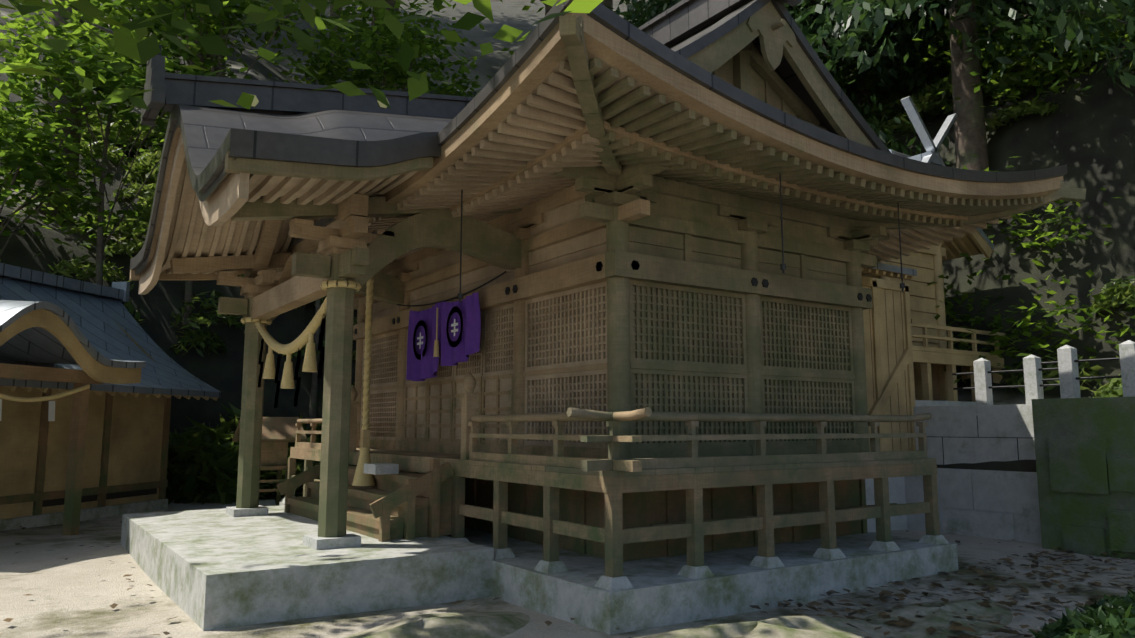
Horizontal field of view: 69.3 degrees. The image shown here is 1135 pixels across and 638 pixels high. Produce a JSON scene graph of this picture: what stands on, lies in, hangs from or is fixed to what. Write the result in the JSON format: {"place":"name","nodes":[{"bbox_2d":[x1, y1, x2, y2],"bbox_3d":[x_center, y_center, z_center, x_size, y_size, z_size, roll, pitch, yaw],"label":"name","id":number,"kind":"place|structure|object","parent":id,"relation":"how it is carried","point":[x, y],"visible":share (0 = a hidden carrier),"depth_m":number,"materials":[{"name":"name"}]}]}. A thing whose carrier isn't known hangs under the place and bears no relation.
{"place":"outdoors","nodes":[
{"label":"outdoors","id":0,"kind":"place"},
{"bbox_2d":[0,0,1134,637],"bbox_3d":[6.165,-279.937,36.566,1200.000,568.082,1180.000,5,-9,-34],"label":"ground","id":1,"kind":"structure","parent":0,"point":[1088,136],"depth_m":16.32,"materials":[{"name":"beige sand"}]},
{"bbox_2d":[0,263,220,535],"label":"side hall","id":2,"kind":"structure","parent":1,"relation":"on","point":[94,377],"depth_m":14.53,"materials":[{"name":"wood"}]},
{"bbox_2d":[232,417,306,505],"bbox_3d":[-5.795,2.828,15.906,1.100,1.850,1.200,5,-9,-34],"label":"hokora shrine","id":3,"kind":"object","parent":1,"relation":"on","point":[278,434],"visible":0.38,"depth_m":15.75,"materials":[{"name":"wood"}]},
{"bbox_2d":[84,20,521,549],"bbox_3d":[-3.229,-0.449,10.528,5.496,6.064,6.600,5,-9,-34],"label":"entrance porch","id":4,"kind":"object","parent":1,"relation":"on","point":[262,181],"visible":0.88,"depth_m":9.55,"materials":[{"name":"brown wood"}]},
{"bbox_2d":[240,280,360,407],"bbox_3d":[-3.457,0.441,10.256,0.437,1.314,4.037,5,-9,-34],"label":"sacred straw rope","id":5,"kind":"object","parent":4,"relation":"attached to","point":[289,377],"visible":0.88,"depth_m":9.90,"materials":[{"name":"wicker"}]},
{"bbox_2d":[121,505,493,630],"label":"stone platform","id":6,"kind":"structure","parent":1,"relation":"on","point":[208,569],"depth_m":7.86,"materials":[{"name":"grey stone"}]},
{"bbox_2d":[277,459,453,541],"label":"wooden steps","id":7,"kind":"structure","parent":6,"relation":"on","point":[393,502],"depth_m":9.33,"materials":[{"name":"brown wood"}]},
{"bbox_2d":[0,3,1134,504],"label":"fern bamboo undergrowth","id":8,"kind":"object","parent":1,"relation":"on","point":[202,463],"visible":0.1,"depth_m":19.60,"materials":[{"name":"green plant"}]},
{"bbox_2d":[0,0,1134,418],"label":"tree trunks","id":9,"kind":"object","parent":1,"relation":"on","point":[970,136],"visible":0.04,"depth_m":19.21,"materials":[{"name":"brown plant"}]},
{"bbox_2d":[0,0,1134,386],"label":"tree foliage","id":10,"kind":"object","parent":9,"relation":"attached to","point":[108,66],"visible":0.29,"depth_m":17.89,"materials":[{"name":"green plant"}]},
{"bbox_2d":[3,496,1134,637],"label":"fallen leaves","id":11,"kind":"object","parent":1,"relation":"on","point":[955,626],"visible":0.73,"depth_m":7.95,"materials":[{"name":"brown plant"}]},
{"bbox_2d":[279,502,957,634],"bbox_3d":[-0.318,3.245,12.051,5.040,0.630,9.740,5,-9,-34],"label":"stone foundation","id":12,"kind":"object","parent":1,"relation":"on","point":[661,593],"depth_m":7.83,"materials":[{"name":"grey stone"}]},
{"bbox_2d":[282,162,948,590],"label":"shrine building","id":13,"kind":"structure","parent":12,"relation":"on","point":[654,366],"depth_m":9.28,"materials":[{"name":"brown wood"}]},
{"bbox_2d":[266,0,1085,299],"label":"roof","id":14,"kind":"structure","parent":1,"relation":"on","point":[747,98],"depth_m":8.19,"materials":[{"name":"brown wood"}]},
{"bbox_2d":[352,277,374,485],"bbox_3d":[-2.631,0.369,10.833,0.300,3.580,0.300,5,-9,-34],"label":"bell rope","id":15,"kind":"object","parent":14,"relation":"attached to","point":[361,478],"visible":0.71,"depth_m":10.71,"materials":[{"name":"fabric"}]},
{"bbox_2d":[397,271,505,380],"bbox_3d":[-1.798,0.205,11.428,0.207,1.264,3.404,5,-9,-34],"label":"shrine curtain","id":16,"kind":"object","parent":14,"relation":"attached to","point":[450,331],"visible":1,"depth_m":11.25,"materials":[{"name":"purple fabric"}]},
{"bbox_2d":[303,173,904,330],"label":"hanging lantern rods","id":17,"kind":"object","parent":14,"relation":"attached to","point":[782,268],"visible":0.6,"depth_m":8.64,"materials":[{"name":"black metal"}]},
{"bbox_2d":[344,599,1012,637],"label":"ground patches","id":18,"kind":"object","parent":1,"relation":"on","point":[495,624],"visible":0.98,"depth_m":6.67,"materials":[{"name":"beige sand"}]},
{"bbox_2d":[606,0,1134,637],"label":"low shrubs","id":19,"kind":"object","parent":1,"relation":"on","point":[1106,616],"visible":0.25,"depth_m":15.15,"materials":[{"name":"green plant"}]},
{"bbox_2d":[861,96,1005,531],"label":"rear shrine building","id":20,"kind":"structure","parent":1,"relation":"on","point":[907,365],"depth_m":14.74,"materials":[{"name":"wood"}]},
{"bbox_2d":[905,397,1134,559],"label":"retaining wall","id":21,"kind":"structure","parent":1,"relation":"on","point":[1075,491],"depth_m":11.36,"materials":[{"name":"stone"}]},
{"bbox_2d":[952,340,1134,404],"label":"stone fence","id":22,"kind":"object","parent":21,"relation":"on","point":[1069,378],"visible":0.88,"depth_m":11.53,"materials":[{"name":"stone"}]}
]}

